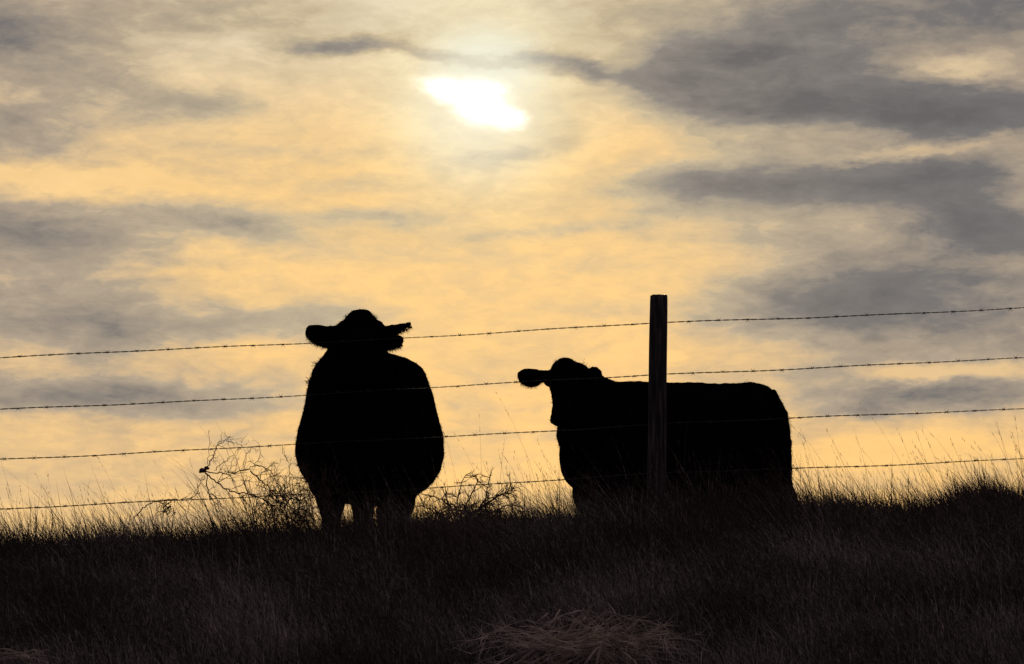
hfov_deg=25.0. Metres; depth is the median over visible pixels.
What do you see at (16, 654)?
dead brush
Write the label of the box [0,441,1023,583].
crest grass
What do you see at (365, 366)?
cow
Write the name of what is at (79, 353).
barbed wire
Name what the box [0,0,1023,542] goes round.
sky
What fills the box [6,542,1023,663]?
ground
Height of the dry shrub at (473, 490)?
0.468 m
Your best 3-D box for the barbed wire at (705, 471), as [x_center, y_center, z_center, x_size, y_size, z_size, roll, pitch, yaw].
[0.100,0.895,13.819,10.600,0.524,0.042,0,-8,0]
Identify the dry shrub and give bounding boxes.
[135,430,347,529]
[411,468,522,522]
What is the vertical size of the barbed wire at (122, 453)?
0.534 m
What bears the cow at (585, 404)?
on the ground at (629, 610)
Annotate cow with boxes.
[294,308,445,524]
[517,357,796,515]
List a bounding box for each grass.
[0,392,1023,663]
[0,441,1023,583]
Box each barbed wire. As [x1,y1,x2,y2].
[0,307,1023,357]
[0,356,1023,409]
[0,407,1023,460]
[0,458,1023,509]
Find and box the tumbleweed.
[449,591,716,663]
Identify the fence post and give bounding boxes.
[647,294,667,516]
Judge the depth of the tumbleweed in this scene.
8.08 m
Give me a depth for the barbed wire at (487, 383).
13.90 m
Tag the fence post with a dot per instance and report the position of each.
(657, 412)
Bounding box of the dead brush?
[0,643,58,663]
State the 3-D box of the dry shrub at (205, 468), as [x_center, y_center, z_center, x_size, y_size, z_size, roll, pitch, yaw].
[-1.585,0.925,13.681,1.280,0.689,0.587,0,-8,0]

